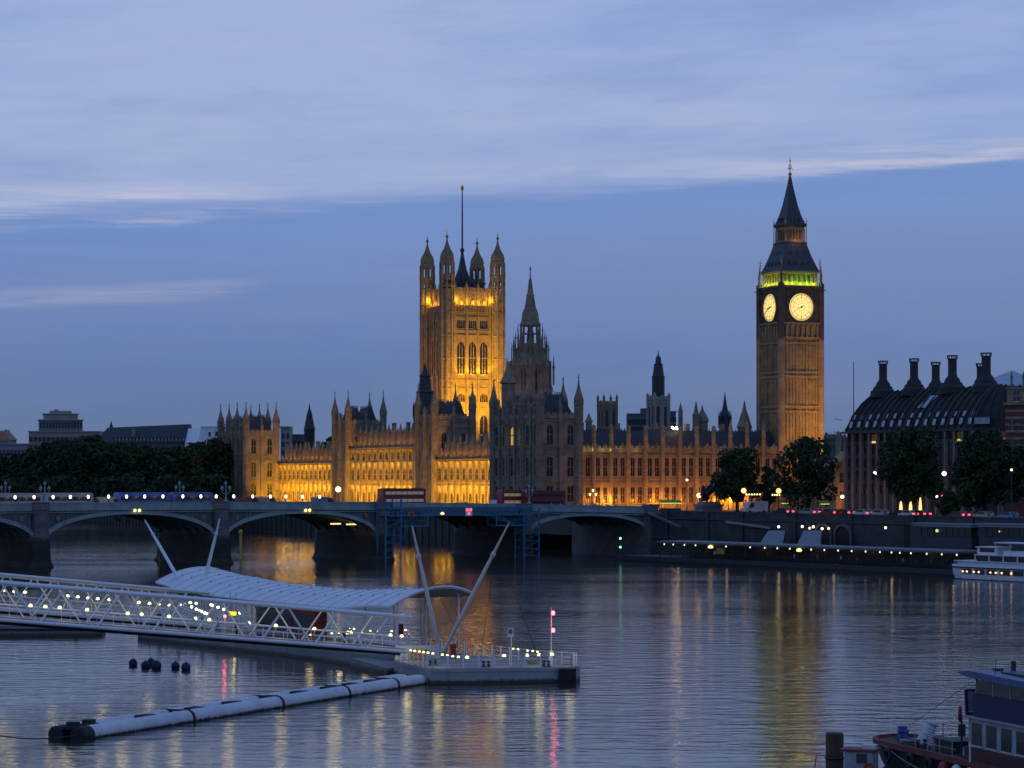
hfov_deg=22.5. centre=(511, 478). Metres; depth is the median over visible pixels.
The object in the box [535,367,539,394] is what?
window
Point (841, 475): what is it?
window
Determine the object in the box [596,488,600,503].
window
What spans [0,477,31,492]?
park shrub
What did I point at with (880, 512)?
car
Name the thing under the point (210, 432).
white rooftop block
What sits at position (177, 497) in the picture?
side window
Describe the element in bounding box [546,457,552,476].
window
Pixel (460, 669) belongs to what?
pier pontoon
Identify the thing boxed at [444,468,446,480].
window
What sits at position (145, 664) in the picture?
mooring buoy
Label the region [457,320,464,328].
window
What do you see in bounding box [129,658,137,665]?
mooring buoy
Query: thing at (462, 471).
palace wing
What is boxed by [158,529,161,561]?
marker pile
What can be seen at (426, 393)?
ventilation spire
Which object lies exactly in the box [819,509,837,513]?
car
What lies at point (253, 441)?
window
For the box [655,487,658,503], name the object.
window
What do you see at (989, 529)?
window
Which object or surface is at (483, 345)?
window
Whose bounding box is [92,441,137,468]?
park tree
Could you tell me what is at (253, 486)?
window
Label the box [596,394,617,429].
square turret
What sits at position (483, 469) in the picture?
window
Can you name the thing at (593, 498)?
triple lantern
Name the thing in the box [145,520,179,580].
raking mast
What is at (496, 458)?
window
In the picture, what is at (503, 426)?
window
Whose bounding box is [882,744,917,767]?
bow line
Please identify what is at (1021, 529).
window
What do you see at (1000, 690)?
upper window
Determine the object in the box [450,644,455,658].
life ring cabinet
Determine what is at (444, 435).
window
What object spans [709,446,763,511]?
plane tree
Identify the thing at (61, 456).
park tree
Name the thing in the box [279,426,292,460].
pale tower block
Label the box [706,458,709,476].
window
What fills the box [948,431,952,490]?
window
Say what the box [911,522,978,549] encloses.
quay shelter
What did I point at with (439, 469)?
window
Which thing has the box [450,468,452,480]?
window
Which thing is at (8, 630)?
mooring pontoon
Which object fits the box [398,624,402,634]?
life ring cabinet
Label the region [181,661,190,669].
mooring buoy
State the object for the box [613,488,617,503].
window
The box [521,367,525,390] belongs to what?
window
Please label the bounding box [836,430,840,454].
pinnacle
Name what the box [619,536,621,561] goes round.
navigation post
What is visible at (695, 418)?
pointed turret
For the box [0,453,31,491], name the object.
park tree
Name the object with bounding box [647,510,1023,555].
embankment wall
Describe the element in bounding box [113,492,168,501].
coach
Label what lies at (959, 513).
car
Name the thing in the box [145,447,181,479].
park tree
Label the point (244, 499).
van
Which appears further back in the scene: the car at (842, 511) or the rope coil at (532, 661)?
the car at (842, 511)
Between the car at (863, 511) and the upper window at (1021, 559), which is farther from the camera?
the car at (863, 511)
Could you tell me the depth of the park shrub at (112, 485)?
835.74 m
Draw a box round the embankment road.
[643,510,1023,517]
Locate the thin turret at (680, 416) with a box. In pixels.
[678,403,682,428]
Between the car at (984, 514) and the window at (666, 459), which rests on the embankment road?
the car at (984, 514)
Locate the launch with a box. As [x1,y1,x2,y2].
[814,744,880,767]
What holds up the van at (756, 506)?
on the embankment road
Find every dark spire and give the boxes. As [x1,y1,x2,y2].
[304,403,314,448]
[718,394,731,430]
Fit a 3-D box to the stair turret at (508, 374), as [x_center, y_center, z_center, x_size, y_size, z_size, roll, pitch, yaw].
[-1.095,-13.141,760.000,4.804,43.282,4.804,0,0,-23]
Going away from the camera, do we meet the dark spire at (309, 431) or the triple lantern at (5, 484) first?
the triple lantern at (5, 484)
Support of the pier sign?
on the pier pontoon at (460, 669)
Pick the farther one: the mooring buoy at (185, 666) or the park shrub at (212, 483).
the park shrub at (212, 483)
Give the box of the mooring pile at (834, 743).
[824,732,843,767]
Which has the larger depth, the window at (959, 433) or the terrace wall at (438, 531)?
the terrace wall at (438, 531)
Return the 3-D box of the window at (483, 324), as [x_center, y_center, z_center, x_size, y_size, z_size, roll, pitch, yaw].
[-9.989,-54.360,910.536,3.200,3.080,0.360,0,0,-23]
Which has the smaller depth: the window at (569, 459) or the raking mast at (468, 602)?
the raking mast at (468, 602)
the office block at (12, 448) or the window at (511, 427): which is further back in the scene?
the office block at (12, 448)
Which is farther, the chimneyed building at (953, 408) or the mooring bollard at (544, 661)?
the chimneyed building at (953, 408)
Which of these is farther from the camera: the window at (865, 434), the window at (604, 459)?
the window at (604, 459)
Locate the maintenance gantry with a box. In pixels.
[376,499,539,561]
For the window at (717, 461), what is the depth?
680.56 m
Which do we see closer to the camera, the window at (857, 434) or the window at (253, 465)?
the window at (857, 434)
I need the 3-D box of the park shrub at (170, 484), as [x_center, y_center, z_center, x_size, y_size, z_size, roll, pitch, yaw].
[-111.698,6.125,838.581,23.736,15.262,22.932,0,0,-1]
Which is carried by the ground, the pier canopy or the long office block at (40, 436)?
the long office block at (40, 436)
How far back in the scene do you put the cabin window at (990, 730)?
142.79 m
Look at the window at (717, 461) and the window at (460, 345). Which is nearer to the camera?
the window at (717, 461)
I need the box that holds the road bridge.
[0,501,659,568]
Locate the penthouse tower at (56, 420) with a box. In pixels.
[37,409,83,430]
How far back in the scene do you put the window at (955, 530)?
478.36 m
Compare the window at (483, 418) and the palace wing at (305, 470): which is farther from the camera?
the window at (483, 418)
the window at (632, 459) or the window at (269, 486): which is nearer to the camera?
the window at (632, 459)
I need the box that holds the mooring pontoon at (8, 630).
[0,621,104,635]
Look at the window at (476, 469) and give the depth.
727.10 m
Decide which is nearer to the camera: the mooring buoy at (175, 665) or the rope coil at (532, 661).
the rope coil at (532, 661)
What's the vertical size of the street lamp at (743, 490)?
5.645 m
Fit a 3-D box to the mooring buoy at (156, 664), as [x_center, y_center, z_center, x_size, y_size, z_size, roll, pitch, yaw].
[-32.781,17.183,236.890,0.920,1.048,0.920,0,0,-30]
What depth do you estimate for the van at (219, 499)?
525.88 m
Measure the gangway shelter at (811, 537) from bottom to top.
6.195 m
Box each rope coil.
[526,660,537,663]
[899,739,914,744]
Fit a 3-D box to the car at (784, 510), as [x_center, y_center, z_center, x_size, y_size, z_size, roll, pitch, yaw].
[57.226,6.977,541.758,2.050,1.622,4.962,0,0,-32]
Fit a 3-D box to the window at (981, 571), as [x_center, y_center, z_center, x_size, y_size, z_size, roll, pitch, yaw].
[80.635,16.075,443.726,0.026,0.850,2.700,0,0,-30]
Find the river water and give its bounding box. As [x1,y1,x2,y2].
[0,521,1023,767]
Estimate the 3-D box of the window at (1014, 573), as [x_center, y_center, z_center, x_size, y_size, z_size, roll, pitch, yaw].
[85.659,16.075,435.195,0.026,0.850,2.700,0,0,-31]
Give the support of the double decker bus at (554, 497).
on the road bridge
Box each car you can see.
[773,508,793,512]
[799,508,820,513]
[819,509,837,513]
[837,509,853,513]
[852,509,871,514]
[868,510,890,514]
[889,510,902,514]
[898,510,918,514]
[915,510,931,515]
[947,511,969,516]
[972,511,995,516]
[996,512,1020,517]
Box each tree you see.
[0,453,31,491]
[0,456,13,485]
[10,445,59,489]
[31,441,89,488]
[51,438,92,492]
[72,442,129,496]
[74,434,102,469]
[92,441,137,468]
[104,443,164,487]
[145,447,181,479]
[149,446,203,490]
[184,442,213,460]
[190,437,233,494]
[320,436,331,447]
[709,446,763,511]
[760,465,777,511]
[767,436,840,508]
[873,425,945,509]
[932,490,963,515]
[949,429,1013,510]
[1003,445,1023,517]
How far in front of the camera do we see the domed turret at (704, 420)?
730.71 m
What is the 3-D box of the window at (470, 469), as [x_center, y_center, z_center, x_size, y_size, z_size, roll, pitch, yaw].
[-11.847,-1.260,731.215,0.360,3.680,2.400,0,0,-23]
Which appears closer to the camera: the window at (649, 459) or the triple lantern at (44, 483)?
the triple lantern at (44, 483)
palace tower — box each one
[331,391,386,501]
[414,381,475,502]
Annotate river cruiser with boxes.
[948,542,1023,581]
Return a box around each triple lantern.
[0,480,10,492]
[39,482,50,501]
[174,480,184,491]
[221,481,230,500]
[525,485,533,502]
[589,488,596,504]
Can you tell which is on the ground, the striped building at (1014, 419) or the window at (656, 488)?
the striped building at (1014, 419)
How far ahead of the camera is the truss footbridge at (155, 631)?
215.45 m
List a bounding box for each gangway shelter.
[760,531,785,542]
[798,531,821,544]
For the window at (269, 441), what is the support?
in the palace pavilion at (251, 440)
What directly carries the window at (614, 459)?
in the palace north front
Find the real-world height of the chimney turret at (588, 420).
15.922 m
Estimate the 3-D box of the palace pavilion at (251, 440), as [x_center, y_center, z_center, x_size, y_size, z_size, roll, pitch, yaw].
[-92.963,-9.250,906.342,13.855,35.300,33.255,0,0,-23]
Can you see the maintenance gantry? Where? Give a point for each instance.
(412, 512)
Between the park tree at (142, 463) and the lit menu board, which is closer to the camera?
the lit menu board
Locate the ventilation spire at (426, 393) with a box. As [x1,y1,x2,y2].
[412,363,433,429]
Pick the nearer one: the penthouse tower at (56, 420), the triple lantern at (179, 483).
the triple lantern at (179, 483)
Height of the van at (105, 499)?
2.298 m
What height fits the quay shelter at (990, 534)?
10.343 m
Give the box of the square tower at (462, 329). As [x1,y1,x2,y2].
[419,185,505,441]
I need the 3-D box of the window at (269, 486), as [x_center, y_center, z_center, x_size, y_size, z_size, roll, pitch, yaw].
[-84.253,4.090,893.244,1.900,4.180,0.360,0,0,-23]
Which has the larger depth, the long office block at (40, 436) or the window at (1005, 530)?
the long office block at (40, 436)
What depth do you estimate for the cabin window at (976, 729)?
144.40 m
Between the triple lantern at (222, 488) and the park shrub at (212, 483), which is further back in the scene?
the park shrub at (212, 483)
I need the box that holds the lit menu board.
[229,611,236,615]
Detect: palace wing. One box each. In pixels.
[277,441,331,500]
[348,422,414,501]
[435,433,488,503]
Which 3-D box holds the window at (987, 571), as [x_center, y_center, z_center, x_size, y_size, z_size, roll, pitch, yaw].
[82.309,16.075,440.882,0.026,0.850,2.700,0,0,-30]
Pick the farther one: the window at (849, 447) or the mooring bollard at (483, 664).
the window at (849, 447)
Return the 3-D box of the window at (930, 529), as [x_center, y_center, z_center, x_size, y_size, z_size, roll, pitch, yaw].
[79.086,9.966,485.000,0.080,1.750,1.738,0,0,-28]
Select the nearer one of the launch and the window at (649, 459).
the launch
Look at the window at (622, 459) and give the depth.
669.68 m
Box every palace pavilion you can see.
[217,403,279,500]
[489,374,583,504]
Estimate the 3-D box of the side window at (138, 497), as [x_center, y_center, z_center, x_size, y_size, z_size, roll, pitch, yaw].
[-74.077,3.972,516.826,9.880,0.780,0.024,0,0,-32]
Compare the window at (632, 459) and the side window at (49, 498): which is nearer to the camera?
the side window at (49, 498)
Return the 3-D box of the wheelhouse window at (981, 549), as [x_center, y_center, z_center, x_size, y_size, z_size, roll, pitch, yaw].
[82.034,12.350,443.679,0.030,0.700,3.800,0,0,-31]
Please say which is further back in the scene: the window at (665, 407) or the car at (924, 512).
the window at (665, 407)
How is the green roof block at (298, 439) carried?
on the ground
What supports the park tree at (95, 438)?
on the ground
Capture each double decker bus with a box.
[378,488,425,502]
[496,490,541,503]
[521,490,564,504]
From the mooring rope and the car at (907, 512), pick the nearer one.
the mooring rope
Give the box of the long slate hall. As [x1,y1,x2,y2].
[100,421,206,448]
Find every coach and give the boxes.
[0,493,42,502]
[42,493,92,502]
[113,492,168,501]
[169,492,212,501]
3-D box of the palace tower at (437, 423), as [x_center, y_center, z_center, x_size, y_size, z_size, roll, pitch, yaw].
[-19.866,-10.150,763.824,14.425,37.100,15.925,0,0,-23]
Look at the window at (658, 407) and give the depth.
767.60 m
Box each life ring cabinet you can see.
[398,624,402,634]
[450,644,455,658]
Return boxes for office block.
[0,443,54,475]
[28,431,103,444]
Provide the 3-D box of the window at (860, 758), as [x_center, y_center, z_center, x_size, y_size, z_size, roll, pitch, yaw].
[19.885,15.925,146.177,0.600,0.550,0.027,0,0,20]
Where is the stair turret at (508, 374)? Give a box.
[500,361,516,413]
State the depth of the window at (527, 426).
663.57 m
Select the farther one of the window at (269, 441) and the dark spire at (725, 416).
the window at (269, 441)
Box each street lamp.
[741,488,745,505]
[776,488,780,507]
[1010,469,1012,511]
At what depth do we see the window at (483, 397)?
910.66 m
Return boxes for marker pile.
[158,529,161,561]
[239,529,242,567]
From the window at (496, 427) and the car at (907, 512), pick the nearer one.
the car at (907, 512)
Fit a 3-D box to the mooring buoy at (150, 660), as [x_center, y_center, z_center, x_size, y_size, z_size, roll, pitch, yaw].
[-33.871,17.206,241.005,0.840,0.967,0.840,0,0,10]
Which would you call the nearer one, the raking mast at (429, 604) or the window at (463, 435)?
the raking mast at (429, 604)
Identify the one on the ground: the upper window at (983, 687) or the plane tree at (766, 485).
the plane tree at (766, 485)
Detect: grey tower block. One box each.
[626,413,645,430]
[670,411,676,430]
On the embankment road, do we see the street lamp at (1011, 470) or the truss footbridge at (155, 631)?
the street lamp at (1011, 470)
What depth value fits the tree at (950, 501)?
514.19 m
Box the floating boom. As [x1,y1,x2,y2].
[48,674,426,739]
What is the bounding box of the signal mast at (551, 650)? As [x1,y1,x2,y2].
[550,607,554,664]
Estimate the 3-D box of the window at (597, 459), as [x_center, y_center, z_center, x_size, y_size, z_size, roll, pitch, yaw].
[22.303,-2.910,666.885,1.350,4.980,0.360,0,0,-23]
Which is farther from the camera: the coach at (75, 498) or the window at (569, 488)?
the window at (569, 488)
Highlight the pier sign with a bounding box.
[508,628,513,665]
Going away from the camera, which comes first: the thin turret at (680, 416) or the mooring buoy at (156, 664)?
the mooring buoy at (156, 664)
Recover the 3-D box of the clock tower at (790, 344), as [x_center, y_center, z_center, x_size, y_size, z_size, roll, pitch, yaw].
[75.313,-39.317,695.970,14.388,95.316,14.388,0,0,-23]
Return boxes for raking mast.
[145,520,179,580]
[204,518,219,574]
[412,526,465,653]
[442,523,535,651]
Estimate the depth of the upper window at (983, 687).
143.63 m
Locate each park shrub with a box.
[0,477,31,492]
[24,475,90,492]
[89,476,146,522]
[140,474,205,492]
[191,473,237,500]
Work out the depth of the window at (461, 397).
907.33 m
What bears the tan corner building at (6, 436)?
on the ground
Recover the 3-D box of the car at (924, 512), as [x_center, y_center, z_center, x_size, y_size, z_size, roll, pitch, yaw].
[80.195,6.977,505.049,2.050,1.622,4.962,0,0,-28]
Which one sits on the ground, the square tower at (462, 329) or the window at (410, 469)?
the square tower at (462, 329)
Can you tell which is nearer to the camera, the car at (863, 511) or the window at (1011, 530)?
the window at (1011, 530)
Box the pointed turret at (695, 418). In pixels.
[692,402,699,430]
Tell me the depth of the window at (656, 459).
673.78 m
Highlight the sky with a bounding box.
[0,0,1023,460]
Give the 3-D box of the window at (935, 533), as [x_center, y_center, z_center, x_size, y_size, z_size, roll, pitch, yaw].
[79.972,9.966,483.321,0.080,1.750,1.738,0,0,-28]
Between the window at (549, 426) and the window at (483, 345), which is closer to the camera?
the window at (549, 426)
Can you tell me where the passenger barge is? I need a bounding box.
[873,660,1023,767]
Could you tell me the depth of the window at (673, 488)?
675.59 m
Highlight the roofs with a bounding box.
[824,432,846,463]
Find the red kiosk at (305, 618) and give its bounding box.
[294,609,326,640]
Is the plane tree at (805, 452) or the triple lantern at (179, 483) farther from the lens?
the plane tree at (805, 452)
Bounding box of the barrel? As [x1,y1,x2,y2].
[898,725,907,741]
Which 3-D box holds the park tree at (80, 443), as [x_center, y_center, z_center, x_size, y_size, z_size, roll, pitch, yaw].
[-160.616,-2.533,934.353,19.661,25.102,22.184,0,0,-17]
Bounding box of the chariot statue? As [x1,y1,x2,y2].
[694,480,723,511]
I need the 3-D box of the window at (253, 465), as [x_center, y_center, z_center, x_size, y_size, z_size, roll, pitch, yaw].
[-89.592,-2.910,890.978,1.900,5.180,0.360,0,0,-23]
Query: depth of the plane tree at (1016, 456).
511.32 m
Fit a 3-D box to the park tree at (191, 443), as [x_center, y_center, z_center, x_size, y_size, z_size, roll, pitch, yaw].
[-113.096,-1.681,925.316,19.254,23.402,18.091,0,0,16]
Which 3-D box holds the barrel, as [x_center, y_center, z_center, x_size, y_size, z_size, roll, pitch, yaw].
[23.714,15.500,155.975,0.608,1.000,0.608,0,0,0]
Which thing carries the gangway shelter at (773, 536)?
on the tour boat pier
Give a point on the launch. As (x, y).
(865, 756)
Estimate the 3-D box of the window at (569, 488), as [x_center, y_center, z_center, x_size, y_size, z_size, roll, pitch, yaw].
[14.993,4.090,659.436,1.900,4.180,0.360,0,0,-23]
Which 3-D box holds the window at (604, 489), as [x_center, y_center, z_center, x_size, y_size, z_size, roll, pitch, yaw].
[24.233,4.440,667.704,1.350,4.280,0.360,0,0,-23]
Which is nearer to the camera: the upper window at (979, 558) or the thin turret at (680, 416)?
the upper window at (979, 558)
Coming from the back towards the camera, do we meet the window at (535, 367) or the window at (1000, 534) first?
the window at (535, 367)
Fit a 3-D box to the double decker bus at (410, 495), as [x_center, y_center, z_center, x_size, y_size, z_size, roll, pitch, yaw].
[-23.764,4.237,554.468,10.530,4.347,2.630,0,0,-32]
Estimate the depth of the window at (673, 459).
675.59 m
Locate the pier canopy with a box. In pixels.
[155,566,471,646]
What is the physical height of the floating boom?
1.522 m
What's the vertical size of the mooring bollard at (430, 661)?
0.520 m
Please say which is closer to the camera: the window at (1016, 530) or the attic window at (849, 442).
the window at (1016, 530)
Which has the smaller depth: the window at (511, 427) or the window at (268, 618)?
the window at (268, 618)
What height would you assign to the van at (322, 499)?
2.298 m
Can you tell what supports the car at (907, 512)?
on the embankment road
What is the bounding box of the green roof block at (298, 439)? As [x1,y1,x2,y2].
[292,434,303,449]
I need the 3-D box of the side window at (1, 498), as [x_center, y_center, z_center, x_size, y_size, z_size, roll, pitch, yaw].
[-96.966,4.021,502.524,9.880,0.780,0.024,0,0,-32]
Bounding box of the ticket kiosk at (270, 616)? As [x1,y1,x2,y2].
[254,606,293,637]
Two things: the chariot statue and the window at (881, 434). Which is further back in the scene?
the window at (881, 434)
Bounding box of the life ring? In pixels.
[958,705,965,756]
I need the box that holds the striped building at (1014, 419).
[1003,371,1023,515]
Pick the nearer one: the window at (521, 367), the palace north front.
the palace north front
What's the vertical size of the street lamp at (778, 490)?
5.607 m
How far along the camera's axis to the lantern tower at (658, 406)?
768.46 m
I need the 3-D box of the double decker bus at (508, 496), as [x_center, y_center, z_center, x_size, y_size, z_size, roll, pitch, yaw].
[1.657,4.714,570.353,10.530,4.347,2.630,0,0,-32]
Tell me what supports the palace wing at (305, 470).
on the ground
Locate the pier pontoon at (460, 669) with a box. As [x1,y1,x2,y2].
[138,616,580,683]
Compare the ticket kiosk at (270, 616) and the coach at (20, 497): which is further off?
the coach at (20, 497)
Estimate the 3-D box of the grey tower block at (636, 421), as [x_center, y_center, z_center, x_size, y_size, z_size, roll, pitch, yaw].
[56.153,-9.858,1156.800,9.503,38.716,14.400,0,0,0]
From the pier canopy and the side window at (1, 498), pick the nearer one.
the pier canopy
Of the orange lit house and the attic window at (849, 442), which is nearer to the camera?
the attic window at (849, 442)
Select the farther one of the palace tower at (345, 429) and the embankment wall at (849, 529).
the palace tower at (345, 429)
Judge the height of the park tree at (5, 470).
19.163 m
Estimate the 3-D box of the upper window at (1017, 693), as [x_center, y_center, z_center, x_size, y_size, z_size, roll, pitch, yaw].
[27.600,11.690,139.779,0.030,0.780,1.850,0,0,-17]
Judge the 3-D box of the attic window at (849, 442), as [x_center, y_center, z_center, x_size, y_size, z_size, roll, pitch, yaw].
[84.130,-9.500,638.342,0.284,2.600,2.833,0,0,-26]
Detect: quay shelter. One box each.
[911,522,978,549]
[976,523,1023,560]
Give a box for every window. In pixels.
[0,497,39,500]
[48,497,90,500]
[121,496,165,499]
[176,496,210,499]
[251,439,255,453]
[251,463,255,477]
[251,484,255,496]
[258,613,288,626]
[267,439,271,453]
[267,463,271,477]
[267,484,271,495]
[295,614,312,628]
[408,468,411,480]
[436,339,437,376]
[438,468,440,480]
[442,433,446,451]
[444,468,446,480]
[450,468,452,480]
[456,468,458,480]
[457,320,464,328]
[457,342,464,374]
[457,394,464,402]
[460,433,465,441]
[468,321,475,328]
[468,342,476,374]
[468,468,471,480]
[475,468,477,480]
[480,321,487,329]
[480,342,487,374]
[480,394,487,402]
[480,415,487,441]
[481,468,484,480]
[495,426,497,446]
[495,458,497,476]
[502,426,504,446]
[502,458,504,476]
[510,426,512,446]
[510,458,512,476]
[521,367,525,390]
[525,425,528,445]
[525,457,528,476]
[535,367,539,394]
[546,424,552,445]
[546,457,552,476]
[567,424,573,445]
[567,457,573,476]
[567,486,573,502]
[585,458,589,476]
[585,488,589,503]
[596,458,600,476]
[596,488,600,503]
[603,458,607,476]
[603,488,607,503]
[606,411,607,427]
[612,411,614,427]
[613,458,617,476]
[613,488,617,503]
[620,458,624,476]
[620,487,624,503]
[631,458,634,476]
[631,487,634,503]
[638,458,641,476]
[638,487,641,503]
[648,458,651,476]
[648,487,651,503]
[655,458,659,476]
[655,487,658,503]
[657,406,659,427]
[664,406,666,427]
[665,458,669,476]
[665,487,669,503]
[672,458,676,476]
[672,487,676,503]
[682,458,686,476]
[682,487,686,503]
[689,458,693,476]
[689,487,693,503]
[699,458,702,476]
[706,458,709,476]
[716,458,718,471]
[840,474,843,483]
[847,435,851,445]
[848,434,851,491]
[856,433,861,491]
[856,754,866,763]
[864,433,867,491]
[872,433,875,492]
[880,433,883,492]
[922,527,927,535]
[928,527,933,535]
[934,527,939,535]
[940,431,943,491]
[940,527,945,536]
[947,527,952,536]
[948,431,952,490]
[953,527,958,536]
[957,430,963,492]
[959,528,964,536]
[961,568,970,573]
[965,528,971,536]
[971,722,981,747]
[974,569,983,573]
[977,555,987,560]
[977,680,991,695]
[980,548,993,551]
[985,725,996,750]
[986,570,996,574]
[987,527,991,536]
[990,556,1001,561]
[993,527,997,536]
[994,683,1008,698]
[998,528,1002,536]
[999,570,1009,575]
[1000,728,1011,753]
[1003,528,1008,536]
[1005,557,1016,562]
[1009,420,1014,431]
[1009,441,1014,451]
[1009,528,1013,537]
[1011,686,1023,700]
[1012,571,1022,575]
[1013,390,1019,401]
[1014,528,1018,537]
[1015,731,1023,756]
[1019,557,1023,562]
[1020,528,1023,537]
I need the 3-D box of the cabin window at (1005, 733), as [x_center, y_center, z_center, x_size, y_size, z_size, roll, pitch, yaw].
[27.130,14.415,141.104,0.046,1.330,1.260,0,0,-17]
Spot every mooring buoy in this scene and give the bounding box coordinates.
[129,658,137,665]
[141,661,149,667]
[147,657,154,664]
[151,659,160,668]
[171,660,179,668]
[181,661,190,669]
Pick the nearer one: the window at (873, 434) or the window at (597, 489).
the window at (873, 434)
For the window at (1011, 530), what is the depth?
463.65 m
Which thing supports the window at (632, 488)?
in the palace north front
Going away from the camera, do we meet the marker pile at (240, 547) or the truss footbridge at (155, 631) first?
the truss footbridge at (155, 631)
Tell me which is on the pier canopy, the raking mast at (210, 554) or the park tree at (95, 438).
the raking mast at (210, 554)
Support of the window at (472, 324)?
in the square tower at (462, 329)
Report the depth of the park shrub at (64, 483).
841.71 m
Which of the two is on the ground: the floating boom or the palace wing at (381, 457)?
the palace wing at (381, 457)
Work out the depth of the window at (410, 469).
775.70 m
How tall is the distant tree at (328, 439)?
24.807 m
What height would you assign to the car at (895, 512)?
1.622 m
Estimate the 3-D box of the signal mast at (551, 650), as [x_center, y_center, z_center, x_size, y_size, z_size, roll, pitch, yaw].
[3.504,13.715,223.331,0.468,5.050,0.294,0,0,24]
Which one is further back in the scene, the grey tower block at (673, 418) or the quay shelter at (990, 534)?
the grey tower block at (673, 418)
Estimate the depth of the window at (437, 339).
914.22 m
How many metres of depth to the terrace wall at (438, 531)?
796.01 m
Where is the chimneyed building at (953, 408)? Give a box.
[835,352,1022,514]
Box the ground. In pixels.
[533,510,996,547]
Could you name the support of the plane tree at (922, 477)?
on the ground
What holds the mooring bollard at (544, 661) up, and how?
on the pier pontoon at (460, 669)
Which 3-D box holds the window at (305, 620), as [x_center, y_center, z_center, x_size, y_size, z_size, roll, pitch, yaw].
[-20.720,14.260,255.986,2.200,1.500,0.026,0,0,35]
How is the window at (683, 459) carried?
in the palace north front
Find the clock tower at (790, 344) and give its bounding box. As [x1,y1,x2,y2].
[755,160,825,509]
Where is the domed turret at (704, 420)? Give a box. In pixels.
[699,405,708,430]
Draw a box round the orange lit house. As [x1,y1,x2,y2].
[822,451,843,508]
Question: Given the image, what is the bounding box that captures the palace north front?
[583,419,782,509]
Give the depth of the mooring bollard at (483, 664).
220.96 m
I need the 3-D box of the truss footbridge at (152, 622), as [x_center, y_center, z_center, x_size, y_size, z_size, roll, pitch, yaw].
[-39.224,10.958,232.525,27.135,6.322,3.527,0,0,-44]
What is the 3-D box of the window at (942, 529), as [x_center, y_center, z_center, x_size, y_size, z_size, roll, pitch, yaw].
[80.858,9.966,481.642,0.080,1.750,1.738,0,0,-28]
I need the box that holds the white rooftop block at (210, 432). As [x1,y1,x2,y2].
[200,426,214,438]
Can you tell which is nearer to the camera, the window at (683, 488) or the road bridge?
the road bridge
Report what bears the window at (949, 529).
in the quay shelter at (964, 536)
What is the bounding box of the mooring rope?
[0,734,78,739]
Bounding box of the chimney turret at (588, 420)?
[584,413,592,429]
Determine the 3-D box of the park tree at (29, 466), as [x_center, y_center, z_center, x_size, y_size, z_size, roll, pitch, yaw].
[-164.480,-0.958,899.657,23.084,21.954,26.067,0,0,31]
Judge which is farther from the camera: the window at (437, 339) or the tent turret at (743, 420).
the window at (437, 339)
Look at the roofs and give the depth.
900.00 m
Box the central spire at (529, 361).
[505,266,554,396]
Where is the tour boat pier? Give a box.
[614,540,983,576]
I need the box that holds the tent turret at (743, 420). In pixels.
[737,400,751,430]
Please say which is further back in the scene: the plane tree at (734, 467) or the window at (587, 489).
the window at (587, 489)
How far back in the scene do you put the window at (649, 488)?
672.79 m
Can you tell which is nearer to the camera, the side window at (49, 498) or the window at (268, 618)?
the window at (268, 618)
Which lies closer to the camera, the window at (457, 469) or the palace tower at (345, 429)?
the window at (457, 469)
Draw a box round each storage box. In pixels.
[411,649,418,658]
[419,649,426,658]
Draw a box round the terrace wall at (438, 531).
[79,515,453,544]
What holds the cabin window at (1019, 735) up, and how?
in the passenger barge
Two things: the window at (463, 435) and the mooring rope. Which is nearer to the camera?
the mooring rope
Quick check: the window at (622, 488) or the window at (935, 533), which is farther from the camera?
the window at (622, 488)
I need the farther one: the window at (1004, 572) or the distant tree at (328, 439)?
the distant tree at (328, 439)
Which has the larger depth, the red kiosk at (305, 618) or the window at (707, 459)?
the window at (707, 459)
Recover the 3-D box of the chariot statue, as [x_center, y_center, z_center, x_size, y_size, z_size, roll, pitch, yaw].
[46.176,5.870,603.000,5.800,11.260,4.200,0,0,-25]
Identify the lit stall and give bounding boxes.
[659,500,681,511]
[779,500,788,507]
[818,500,830,507]
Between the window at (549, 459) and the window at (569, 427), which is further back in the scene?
the window at (569, 427)
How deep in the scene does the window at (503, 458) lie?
678.07 m
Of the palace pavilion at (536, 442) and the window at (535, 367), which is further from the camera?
the window at (535, 367)
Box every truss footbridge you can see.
[0,573,209,628]
[0,580,411,655]
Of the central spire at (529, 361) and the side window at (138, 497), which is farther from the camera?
the central spire at (529, 361)
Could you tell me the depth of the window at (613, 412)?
758.66 m
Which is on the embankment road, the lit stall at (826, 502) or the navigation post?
the lit stall at (826, 502)
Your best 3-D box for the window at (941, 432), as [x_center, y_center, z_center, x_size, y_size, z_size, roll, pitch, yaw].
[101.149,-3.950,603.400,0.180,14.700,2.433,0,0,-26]
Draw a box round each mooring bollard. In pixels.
[429,659,436,664]
[481,661,490,666]
[541,660,550,666]
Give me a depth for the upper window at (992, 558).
440.69 m
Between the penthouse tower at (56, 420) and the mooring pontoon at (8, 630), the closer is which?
the mooring pontoon at (8, 630)
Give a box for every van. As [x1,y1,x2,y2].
[96,497,117,501]
[213,497,223,500]
[235,497,258,501]
[256,497,276,501]
[311,497,334,501]
[741,501,767,512]
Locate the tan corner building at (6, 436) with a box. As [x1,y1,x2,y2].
[0,430,16,442]
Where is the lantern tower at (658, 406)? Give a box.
[646,351,670,430]

